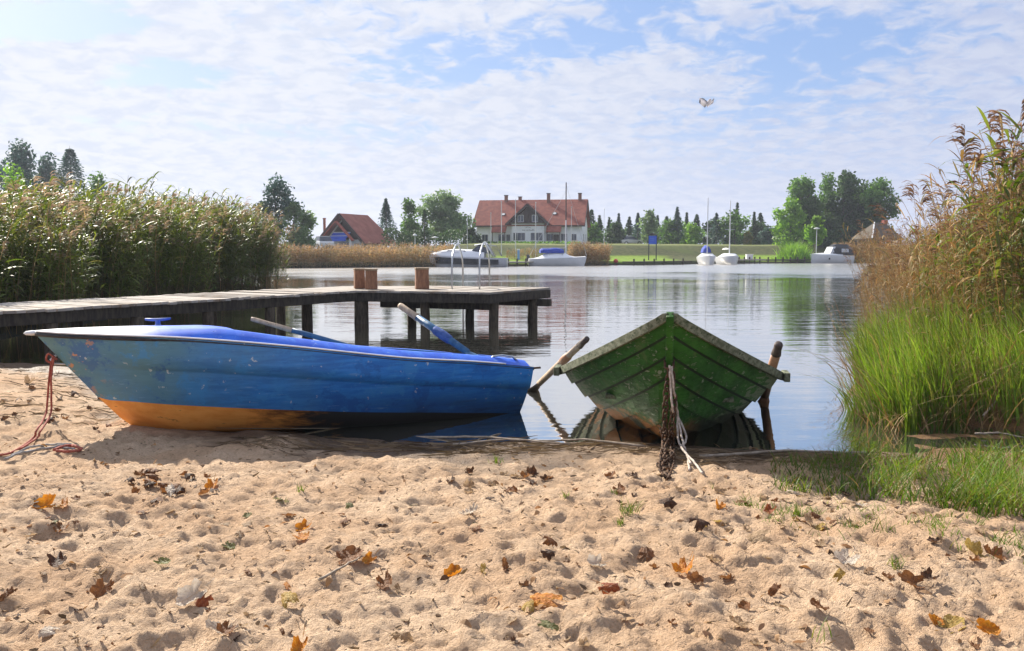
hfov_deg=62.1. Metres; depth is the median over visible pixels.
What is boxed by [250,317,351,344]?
oar
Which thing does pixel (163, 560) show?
fallen leaf
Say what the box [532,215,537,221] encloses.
window
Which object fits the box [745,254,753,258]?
dock box
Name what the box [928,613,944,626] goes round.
fallen leaf
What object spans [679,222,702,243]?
tree
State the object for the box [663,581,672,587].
fallen leaf
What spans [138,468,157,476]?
fallen leaf
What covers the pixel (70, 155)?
pine tree
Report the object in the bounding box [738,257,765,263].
pontoon
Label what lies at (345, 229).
house
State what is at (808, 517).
fallen leaf
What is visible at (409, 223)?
birch tree
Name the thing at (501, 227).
flagpole
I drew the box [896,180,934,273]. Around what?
reed
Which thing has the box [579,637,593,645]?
fallen leaf
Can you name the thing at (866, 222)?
willow tree
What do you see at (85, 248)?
reed bed
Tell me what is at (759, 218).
spruce tree
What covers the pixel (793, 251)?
ornamental grass
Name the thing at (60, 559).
fallen leaf
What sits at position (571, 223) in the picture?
flagpole
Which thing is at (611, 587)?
fallen leaf
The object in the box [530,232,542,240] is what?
window
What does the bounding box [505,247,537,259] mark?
reeds
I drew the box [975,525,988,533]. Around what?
fallen leaf
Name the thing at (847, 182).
willow tree
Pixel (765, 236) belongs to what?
tree
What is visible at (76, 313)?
jetty
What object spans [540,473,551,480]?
fallen leaf
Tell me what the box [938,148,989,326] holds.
reed
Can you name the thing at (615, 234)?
tree
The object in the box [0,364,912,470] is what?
reed litter
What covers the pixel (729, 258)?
sailboat
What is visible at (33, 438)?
bow rope
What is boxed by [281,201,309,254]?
willow tree
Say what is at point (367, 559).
fallen leaf
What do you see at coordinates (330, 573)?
stick
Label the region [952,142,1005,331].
reed
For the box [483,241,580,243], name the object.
hedge
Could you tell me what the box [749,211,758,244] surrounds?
spruce tree
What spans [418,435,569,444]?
stick
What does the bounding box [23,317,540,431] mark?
rowboat
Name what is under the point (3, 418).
fallen leaf
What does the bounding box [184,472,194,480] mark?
fallen leaf
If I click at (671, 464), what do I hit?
chain
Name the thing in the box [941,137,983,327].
reed
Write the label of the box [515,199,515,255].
flagpole
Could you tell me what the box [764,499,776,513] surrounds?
fallen leaf
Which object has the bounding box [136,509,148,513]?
fallen leaf
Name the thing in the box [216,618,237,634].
fallen leaf
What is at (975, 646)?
fallen leaf
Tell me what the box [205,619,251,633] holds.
fallen leaf
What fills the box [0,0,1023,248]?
sky
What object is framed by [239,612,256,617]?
fallen leaf
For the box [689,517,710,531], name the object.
fallen leaf
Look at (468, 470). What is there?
fallen leaf
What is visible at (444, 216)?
linden tree
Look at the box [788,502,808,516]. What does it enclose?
grass tuft
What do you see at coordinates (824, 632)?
grass tuft
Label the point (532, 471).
fallen leaf
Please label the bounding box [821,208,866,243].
willow tree
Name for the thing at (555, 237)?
door
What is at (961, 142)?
reed
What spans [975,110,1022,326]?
reed
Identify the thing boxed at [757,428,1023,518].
shore grass
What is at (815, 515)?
fallen leaf
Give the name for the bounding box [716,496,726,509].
fallen leaf
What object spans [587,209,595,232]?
spruce tree
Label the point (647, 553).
fallen leaf
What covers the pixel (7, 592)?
fallen leaf
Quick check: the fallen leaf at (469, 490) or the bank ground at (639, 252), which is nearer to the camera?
the fallen leaf at (469, 490)
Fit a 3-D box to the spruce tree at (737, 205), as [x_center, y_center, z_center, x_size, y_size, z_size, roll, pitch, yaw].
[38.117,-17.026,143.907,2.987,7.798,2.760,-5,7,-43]
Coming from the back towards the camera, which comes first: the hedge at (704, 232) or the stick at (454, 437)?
the hedge at (704, 232)
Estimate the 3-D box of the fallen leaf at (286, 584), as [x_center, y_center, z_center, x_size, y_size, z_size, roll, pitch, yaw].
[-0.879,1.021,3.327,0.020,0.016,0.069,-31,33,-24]
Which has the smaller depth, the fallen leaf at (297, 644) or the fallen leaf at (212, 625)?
the fallen leaf at (297, 644)
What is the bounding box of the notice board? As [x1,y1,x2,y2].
[648,233,656,259]
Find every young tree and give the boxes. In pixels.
[0,158,30,214]
[84,171,113,203]
[802,215,827,252]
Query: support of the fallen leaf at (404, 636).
on the beach
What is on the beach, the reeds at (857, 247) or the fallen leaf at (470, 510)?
the fallen leaf at (470, 510)
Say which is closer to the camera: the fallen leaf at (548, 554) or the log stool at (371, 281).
the fallen leaf at (548, 554)
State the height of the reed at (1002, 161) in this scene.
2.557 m
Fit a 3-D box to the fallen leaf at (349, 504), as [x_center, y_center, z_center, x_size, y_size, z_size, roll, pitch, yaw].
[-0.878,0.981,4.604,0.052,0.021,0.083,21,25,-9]
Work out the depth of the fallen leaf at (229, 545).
3.84 m
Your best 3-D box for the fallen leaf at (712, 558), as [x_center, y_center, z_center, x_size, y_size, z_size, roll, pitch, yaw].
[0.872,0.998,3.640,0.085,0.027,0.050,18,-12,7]
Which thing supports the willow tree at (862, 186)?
on the bank ground at (639, 252)
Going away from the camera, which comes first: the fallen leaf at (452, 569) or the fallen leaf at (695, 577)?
the fallen leaf at (695, 577)
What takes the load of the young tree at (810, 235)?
on the bank ground at (639, 252)
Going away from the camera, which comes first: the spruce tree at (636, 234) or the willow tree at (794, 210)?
the willow tree at (794, 210)
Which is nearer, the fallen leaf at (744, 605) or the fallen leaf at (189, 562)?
the fallen leaf at (744, 605)
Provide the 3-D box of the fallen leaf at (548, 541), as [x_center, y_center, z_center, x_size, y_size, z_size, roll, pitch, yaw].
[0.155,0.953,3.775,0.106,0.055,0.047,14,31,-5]
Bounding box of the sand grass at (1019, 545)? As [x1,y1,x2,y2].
[709,478,1023,563]
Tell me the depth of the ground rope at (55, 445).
5.67 m
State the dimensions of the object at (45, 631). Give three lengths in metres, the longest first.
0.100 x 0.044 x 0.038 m
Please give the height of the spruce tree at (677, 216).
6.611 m
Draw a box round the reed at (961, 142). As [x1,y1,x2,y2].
[938,123,983,310]
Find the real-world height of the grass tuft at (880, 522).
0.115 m
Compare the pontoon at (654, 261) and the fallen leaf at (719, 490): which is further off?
the pontoon at (654, 261)
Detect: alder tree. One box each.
[0,138,36,210]
[0,160,14,189]
[24,151,65,209]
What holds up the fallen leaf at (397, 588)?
on the beach
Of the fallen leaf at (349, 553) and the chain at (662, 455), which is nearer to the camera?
the fallen leaf at (349, 553)
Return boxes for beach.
[0,264,1023,650]
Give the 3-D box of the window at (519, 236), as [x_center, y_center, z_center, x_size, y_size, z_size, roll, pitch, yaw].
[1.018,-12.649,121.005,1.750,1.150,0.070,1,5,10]
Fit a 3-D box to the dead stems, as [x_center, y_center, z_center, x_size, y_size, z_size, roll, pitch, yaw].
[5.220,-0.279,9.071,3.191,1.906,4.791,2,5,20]
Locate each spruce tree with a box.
[377,198,400,248]
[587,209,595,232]
[597,215,604,238]
[603,217,610,240]
[624,216,633,243]
[631,213,645,243]
[653,215,661,243]
[657,216,670,243]
[665,207,683,243]
[682,212,688,234]
[693,214,703,242]
[704,212,726,243]
[734,202,741,244]
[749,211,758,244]
[756,212,765,227]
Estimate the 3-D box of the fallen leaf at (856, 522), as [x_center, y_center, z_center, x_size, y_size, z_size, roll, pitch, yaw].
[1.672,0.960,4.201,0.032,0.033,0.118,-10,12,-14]
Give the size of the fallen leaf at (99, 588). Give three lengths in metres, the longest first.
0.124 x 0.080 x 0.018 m
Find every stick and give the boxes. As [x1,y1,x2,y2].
[318,555,362,580]
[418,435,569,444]
[453,438,556,444]
[539,438,645,446]
[699,449,867,457]
[974,432,1022,437]
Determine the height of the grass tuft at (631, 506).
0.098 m
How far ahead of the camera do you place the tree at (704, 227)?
139.81 m
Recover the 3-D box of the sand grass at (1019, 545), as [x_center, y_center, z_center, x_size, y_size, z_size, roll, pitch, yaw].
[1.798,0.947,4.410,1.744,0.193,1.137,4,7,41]
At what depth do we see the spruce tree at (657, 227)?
145.88 m
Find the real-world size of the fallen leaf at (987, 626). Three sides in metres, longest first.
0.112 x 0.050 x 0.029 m
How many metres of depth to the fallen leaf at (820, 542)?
3.86 m
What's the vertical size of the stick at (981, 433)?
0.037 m
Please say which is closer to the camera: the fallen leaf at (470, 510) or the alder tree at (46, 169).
the fallen leaf at (470, 510)
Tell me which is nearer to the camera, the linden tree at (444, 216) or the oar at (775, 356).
the oar at (775, 356)
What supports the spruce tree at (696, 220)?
on the bank ground at (639, 252)
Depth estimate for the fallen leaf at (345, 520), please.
4.24 m
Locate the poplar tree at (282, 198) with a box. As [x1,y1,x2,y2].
[251,172,304,246]
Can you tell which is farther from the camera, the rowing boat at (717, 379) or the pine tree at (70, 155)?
the pine tree at (70, 155)
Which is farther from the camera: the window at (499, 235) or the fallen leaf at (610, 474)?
the window at (499, 235)
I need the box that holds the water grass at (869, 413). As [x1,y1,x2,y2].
[814,363,1023,431]
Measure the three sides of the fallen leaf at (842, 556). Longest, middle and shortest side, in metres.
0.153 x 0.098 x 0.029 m
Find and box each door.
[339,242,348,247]
[552,234,558,243]
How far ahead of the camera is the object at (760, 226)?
140.12 m
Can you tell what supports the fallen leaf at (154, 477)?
on the beach
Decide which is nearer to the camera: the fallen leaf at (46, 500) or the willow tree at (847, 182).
the fallen leaf at (46, 500)
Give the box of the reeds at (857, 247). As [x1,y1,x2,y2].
[833,241,912,258]
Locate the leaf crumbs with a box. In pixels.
[0,433,1023,650]
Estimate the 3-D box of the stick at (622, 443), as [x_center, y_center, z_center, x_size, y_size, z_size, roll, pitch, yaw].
[0.533,0.884,6.384,0.978,0.076,0.030,3,6,27]
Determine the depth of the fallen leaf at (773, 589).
3.32 m
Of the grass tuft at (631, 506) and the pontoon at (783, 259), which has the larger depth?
the pontoon at (783, 259)
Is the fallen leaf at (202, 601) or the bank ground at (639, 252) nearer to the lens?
the fallen leaf at (202, 601)
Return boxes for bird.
[699,98,713,106]
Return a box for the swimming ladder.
[451,242,489,315]
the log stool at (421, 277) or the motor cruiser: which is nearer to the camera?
the log stool at (421, 277)
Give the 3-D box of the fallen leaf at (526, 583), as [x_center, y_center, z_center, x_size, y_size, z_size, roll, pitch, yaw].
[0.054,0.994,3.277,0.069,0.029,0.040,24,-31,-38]
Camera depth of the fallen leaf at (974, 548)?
3.76 m
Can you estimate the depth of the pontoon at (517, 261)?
81.99 m
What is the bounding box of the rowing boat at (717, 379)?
[554,312,789,442]
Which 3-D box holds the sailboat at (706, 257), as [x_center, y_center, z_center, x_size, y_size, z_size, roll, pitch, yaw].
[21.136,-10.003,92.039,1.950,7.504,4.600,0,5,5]
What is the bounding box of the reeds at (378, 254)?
[273,241,453,267]
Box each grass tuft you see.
[491,452,504,463]
[610,514,624,526]
[618,492,644,515]
[738,497,755,505]
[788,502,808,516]
[811,617,831,642]
[874,509,901,531]
[887,553,907,569]
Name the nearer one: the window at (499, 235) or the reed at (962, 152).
the reed at (962, 152)
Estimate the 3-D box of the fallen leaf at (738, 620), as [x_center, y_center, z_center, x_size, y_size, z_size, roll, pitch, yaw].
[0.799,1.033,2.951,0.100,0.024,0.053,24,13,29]
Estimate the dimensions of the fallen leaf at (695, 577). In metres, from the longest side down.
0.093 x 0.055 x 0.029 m
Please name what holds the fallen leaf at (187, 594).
on the beach
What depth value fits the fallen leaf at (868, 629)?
2.93 m
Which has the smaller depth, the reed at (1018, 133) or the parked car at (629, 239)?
the reed at (1018, 133)
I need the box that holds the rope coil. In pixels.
[52,444,82,452]
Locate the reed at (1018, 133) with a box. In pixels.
[980,99,1023,326]
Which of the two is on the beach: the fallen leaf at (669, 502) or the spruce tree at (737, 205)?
the fallen leaf at (669, 502)
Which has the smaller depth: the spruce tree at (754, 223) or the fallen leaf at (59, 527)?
the fallen leaf at (59, 527)
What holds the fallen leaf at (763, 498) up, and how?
on the beach
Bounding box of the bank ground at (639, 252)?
[274,243,918,267]
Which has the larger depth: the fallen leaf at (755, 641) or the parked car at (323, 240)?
the parked car at (323, 240)
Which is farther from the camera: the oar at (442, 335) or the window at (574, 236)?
the window at (574, 236)
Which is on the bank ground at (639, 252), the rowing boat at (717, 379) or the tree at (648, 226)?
the tree at (648, 226)
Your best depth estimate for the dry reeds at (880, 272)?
10.75 m
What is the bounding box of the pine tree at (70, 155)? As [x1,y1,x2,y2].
[53,146,90,204]
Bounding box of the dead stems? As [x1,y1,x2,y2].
[843,217,1023,378]
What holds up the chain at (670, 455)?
on the beach
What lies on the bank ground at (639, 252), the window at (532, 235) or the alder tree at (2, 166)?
the alder tree at (2, 166)
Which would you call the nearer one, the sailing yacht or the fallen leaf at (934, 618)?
the fallen leaf at (934, 618)
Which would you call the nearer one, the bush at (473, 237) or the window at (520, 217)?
the bush at (473, 237)
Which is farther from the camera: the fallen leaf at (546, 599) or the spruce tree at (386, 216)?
the spruce tree at (386, 216)
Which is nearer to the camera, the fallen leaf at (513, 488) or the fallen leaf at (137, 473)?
the fallen leaf at (513, 488)
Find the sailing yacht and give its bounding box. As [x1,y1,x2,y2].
[527,182,586,265]
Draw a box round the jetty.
[0,286,551,356]
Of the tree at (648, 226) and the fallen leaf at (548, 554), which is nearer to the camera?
the fallen leaf at (548, 554)
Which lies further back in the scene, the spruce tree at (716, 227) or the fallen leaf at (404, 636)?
the spruce tree at (716, 227)
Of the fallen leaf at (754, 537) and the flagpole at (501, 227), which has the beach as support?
the fallen leaf at (754, 537)
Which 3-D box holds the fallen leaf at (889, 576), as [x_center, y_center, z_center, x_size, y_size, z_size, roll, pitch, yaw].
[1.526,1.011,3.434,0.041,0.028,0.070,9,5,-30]
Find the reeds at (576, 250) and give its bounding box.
[566,240,612,264]
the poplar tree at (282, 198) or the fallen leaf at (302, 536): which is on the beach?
the fallen leaf at (302, 536)
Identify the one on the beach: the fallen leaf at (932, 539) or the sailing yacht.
the fallen leaf at (932, 539)
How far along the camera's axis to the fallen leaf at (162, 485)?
4.88 m
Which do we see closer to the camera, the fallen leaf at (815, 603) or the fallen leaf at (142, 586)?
the fallen leaf at (815, 603)
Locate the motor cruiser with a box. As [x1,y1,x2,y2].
[429,242,507,266]
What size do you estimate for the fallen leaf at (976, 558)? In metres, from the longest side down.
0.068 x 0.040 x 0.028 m
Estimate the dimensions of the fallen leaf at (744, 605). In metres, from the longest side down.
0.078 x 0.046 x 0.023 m
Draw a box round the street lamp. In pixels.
[814,228,819,252]
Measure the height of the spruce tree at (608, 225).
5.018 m
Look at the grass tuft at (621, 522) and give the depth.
4.24 m
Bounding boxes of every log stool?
[353,268,364,288]
[365,269,377,288]
[414,267,428,288]
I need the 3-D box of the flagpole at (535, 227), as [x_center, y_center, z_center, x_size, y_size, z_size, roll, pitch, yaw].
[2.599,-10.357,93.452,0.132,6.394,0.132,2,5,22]
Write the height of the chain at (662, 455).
0.606 m
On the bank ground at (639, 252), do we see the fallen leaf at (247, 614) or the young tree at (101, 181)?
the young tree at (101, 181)
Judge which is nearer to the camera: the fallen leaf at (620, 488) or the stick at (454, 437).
the fallen leaf at (620, 488)
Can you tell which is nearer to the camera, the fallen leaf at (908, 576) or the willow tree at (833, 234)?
the fallen leaf at (908, 576)
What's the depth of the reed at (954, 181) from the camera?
11.62 m
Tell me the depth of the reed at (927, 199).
11.94 m
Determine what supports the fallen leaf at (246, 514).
on the beach
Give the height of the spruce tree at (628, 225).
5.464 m
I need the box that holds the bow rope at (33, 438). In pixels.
[0,353,56,455]
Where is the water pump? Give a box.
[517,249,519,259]
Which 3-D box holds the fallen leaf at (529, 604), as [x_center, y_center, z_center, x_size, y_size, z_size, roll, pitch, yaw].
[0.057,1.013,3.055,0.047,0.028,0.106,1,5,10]
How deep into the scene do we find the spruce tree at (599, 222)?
143.87 m
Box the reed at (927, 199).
[911,185,935,298]
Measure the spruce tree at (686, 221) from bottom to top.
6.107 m
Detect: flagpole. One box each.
[501,201,501,253]
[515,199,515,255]
[535,202,535,256]
[571,206,571,240]
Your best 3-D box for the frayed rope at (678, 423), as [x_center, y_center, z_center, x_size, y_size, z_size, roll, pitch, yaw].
[1.154,0.596,5.671,0.164,0.623,1.017,0,5,0]
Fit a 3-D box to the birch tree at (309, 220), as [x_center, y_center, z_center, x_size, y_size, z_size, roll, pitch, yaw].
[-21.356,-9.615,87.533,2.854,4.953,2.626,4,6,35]
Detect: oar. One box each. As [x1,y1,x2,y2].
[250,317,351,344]
[398,303,477,354]
[528,336,589,390]
[758,341,782,401]
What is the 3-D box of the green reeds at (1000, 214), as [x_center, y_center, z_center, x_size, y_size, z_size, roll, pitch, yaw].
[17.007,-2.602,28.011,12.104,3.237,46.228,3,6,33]
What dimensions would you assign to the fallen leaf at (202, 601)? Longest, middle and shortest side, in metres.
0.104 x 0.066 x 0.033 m
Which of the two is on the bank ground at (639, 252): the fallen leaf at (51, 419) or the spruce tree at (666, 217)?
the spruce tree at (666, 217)
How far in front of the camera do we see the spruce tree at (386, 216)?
110.98 m
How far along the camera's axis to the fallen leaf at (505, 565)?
3.48 m
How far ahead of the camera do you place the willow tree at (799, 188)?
124.85 m
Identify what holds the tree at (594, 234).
on the bank ground at (639, 252)
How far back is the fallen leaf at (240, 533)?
3.94 m
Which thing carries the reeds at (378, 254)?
on the bank ground at (639, 252)
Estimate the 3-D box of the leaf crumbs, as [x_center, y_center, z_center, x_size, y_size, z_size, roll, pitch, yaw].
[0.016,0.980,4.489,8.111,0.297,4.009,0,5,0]
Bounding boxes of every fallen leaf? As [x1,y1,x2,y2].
[0,415,9,420]
[0,578,22,601]
[24,375,34,383]
[30,493,65,508]
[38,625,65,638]
[44,417,54,423]
[47,549,66,567]
[53,518,69,531]
[60,492,67,507]
[71,495,79,499]
[89,573,114,597]
[93,568,106,573]
[122,476,134,481]
[131,486,139,492]
[134,468,147,475]
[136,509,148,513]
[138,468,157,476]
[138,579,146,590]
[141,463,151,476]
[142,482,155,487]
[145,473,162,480]
[151,557,170,563]
[158,482,168,489]
[165,483,177,496]
[174,481,184,492]
[175,577,214,605]
[183,560,196,566]
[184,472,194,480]
[195,586,213,607]
[198,487,212,494]
[204,474,217,489]
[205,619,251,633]
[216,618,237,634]
[222,541,234,548]
[234,530,243,536]
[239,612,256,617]
[241,520,253,526]
[242,512,251,517]
[281,591,298,608]
[284,581,290,588]
[290,627,307,650]
[292,531,309,539]
[295,517,314,531]
[331,545,363,564]
[340,517,350,523]
[345,502,353,508]
[361,548,379,563]
[376,567,391,588]
[379,628,412,642]
[395,583,400,595]
[444,563,461,576]
[458,498,482,514]
[463,478,473,486]
[464,487,475,492]
[465,466,476,473]
[480,563,485,576]
[502,557,509,573]
[507,616,516,622]
[508,485,519,491]
[519,579,530,585]
[521,599,533,612]
[526,465,538,475]
[530,593,569,607]
[530,616,558,630]
[537,533,557,546]
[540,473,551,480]
[540,545,555,560]
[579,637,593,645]
[587,553,610,566]
[591,579,619,593]
[604,470,615,477]
[612,482,624,491]
[637,546,654,562]
[659,495,682,508]
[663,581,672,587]
[671,551,693,573]
[687,570,703,583]
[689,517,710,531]
[706,554,720,561]
[714,487,730,494]
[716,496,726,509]
[719,574,730,578]
[729,615,755,630]
[737,600,750,610]
[745,639,760,644]
[747,529,778,543]
[759,496,770,500]
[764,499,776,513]
[768,575,783,595]
[804,512,815,527]
[810,511,820,518]
[810,539,824,545]
[810,597,831,610]
[815,522,824,529]
[833,567,845,581]
[834,547,860,564]
[843,514,858,524]
[863,627,874,633]
[882,571,894,579]
[897,569,934,587]
[920,567,939,579]
[926,536,944,542]
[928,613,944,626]
[937,614,965,633]
[964,537,985,556]
[966,617,1001,634]
[967,640,979,648]
[969,555,981,560]
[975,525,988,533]
[977,544,1006,559]
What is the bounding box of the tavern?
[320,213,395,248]
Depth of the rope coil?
5.66 m
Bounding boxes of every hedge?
[381,227,462,247]
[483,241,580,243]
[600,226,777,244]
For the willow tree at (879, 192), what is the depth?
122.90 m
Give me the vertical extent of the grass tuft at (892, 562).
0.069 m
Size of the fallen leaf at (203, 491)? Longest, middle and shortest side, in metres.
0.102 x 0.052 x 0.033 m
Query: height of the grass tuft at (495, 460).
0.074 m
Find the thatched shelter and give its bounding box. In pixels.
[850,220,902,259]
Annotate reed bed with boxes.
[0,169,298,336]
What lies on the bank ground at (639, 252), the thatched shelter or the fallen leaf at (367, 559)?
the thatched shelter
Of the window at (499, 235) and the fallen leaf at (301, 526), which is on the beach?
the fallen leaf at (301, 526)
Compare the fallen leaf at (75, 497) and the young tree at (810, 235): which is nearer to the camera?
the fallen leaf at (75, 497)
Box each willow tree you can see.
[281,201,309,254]
[769,197,808,245]
[773,173,822,245]
[792,194,826,244]
[801,217,856,246]
[816,171,845,219]
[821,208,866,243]
[822,169,861,244]
[850,178,870,216]
[857,206,883,249]
[859,177,901,246]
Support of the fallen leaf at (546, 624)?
on the beach
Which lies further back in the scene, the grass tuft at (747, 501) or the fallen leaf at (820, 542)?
the grass tuft at (747, 501)
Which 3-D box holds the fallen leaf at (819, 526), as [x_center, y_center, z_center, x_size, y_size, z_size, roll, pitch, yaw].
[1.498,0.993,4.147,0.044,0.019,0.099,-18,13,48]
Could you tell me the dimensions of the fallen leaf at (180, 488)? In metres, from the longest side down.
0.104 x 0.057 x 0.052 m
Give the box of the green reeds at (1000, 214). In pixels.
[900,106,1023,337]
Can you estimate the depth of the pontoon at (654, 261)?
89.31 m
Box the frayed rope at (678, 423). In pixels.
[668,365,703,473]
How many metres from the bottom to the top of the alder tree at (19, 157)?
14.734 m
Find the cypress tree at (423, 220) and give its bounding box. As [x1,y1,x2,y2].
[418,209,430,245]
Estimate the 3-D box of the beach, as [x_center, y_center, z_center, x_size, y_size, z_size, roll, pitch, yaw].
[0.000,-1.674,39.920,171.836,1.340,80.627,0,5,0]
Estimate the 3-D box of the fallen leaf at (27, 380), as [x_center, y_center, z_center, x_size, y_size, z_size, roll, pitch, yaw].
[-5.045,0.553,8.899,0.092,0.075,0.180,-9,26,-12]
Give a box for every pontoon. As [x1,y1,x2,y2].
[508,259,533,265]
[622,258,691,264]
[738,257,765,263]
[761,257,809,262]
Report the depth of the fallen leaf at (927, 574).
3.37 m
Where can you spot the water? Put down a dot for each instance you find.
(757, 310)
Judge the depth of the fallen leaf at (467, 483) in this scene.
4.97 m
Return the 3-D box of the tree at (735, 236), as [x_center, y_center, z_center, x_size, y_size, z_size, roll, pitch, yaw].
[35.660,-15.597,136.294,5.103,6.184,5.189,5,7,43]
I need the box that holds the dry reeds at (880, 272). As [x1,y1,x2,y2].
[818,109,1023,366]
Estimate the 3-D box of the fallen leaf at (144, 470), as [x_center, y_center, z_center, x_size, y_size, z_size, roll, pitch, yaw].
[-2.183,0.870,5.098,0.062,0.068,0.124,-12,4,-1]
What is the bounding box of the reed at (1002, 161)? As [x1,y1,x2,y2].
[978,140,1023,326]
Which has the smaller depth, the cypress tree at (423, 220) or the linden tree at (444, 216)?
the cypress tree at (423, 220)
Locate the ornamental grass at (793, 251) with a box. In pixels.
[771,239,814,259]
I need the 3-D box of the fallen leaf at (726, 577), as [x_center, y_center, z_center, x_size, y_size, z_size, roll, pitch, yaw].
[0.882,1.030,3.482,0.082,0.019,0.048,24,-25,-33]
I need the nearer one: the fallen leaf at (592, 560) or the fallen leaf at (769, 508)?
the fallen leaf at (592, 560)
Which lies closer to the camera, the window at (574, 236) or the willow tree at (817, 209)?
the window at (574, 236)
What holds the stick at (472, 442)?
on the beach
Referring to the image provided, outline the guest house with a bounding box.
[473,193,590,243]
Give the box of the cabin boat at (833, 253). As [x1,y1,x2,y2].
[810,244,854,262]
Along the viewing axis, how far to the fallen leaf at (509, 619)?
2.99 m
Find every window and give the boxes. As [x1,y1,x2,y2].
[482,234,487,240]
[498,234,503,240]
[513,233,524,240]
[518,215,523,221]
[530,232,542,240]
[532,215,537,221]
[572,234,576,240]
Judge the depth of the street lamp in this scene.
105.41 m
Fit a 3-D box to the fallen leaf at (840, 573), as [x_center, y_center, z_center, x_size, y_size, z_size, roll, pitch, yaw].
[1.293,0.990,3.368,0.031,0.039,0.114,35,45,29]
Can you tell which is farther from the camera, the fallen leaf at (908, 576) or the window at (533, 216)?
the window at (533, 216)
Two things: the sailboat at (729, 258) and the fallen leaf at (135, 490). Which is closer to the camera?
the fallen leaf at (135, 490)
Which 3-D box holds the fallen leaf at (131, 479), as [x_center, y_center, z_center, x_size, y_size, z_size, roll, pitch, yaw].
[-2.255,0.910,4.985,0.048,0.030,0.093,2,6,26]
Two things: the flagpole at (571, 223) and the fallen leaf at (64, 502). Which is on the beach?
the fallen leaf at (64, 502)
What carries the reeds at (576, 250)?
on the bank ground at (639, 252)
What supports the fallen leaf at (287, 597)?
on the beach
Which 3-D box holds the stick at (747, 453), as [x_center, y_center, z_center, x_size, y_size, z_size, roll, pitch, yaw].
[1.950,0.914,6.039,1.372,0.081,0.030,-1,5,-16]
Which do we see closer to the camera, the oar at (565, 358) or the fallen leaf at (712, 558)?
the fallen leaf at (712, 558)
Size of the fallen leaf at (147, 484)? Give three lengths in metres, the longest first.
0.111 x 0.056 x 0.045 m
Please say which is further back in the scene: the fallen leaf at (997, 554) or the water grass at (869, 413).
the water grass at (869, 413)
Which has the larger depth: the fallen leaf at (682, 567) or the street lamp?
the street lamp
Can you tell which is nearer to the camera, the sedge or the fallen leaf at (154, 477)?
the fallen leaf at (154, 477)
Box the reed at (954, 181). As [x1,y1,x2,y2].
[917,180,962,308]
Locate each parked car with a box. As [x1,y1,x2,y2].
[314,236,333,248]
[621,236,642,243]
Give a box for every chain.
[656,427,674,467]
[657,367,669,478]
[665,371,676,480]
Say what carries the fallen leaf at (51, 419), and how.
on the beach
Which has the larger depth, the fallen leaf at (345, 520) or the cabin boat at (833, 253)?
the cabin boat at (833, 253)
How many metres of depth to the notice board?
94.46 m
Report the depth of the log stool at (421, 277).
17.85 m
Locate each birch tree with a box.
[296,208,318,252]
[396,197,423,247]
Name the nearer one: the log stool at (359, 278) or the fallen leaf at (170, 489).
the fallen leaf at (170, 489)
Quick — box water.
[0,263,1023,453]
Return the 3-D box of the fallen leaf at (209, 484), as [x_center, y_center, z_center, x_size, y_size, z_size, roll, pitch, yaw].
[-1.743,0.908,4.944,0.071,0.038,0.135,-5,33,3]
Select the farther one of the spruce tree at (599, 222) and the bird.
the spruce tree at (599, 222)
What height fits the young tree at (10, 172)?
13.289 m
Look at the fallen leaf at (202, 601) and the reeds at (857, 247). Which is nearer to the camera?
the fallen leaf at (202, 601)
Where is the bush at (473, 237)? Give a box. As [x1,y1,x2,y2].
[461,223,482,243]
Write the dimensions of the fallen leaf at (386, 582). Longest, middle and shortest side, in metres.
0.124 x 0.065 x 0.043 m
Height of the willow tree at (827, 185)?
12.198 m
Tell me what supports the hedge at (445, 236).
on the bank ground at (639, 252)
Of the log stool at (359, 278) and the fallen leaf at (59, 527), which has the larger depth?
the log stool at (359, 278)
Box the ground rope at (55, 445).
[4,443,75,459]
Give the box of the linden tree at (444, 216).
[412,188,475,241]
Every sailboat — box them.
[696,198,715,264]
[715,201,738,264]
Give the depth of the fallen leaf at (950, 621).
3.01 m
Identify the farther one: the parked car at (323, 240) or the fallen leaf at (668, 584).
the parked car at (323, 240)
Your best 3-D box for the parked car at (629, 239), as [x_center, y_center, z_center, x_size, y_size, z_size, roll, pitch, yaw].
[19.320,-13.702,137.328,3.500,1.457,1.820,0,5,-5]
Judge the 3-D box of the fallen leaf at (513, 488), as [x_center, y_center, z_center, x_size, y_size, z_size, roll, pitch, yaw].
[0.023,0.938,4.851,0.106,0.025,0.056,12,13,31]
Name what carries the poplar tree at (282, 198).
on the bank ground at (639, 252)
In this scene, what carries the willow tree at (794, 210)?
on the bank ground at (639, 252)
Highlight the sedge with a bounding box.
[787,278,1023,434]
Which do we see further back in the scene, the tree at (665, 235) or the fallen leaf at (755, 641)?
the tree at (665, 235)

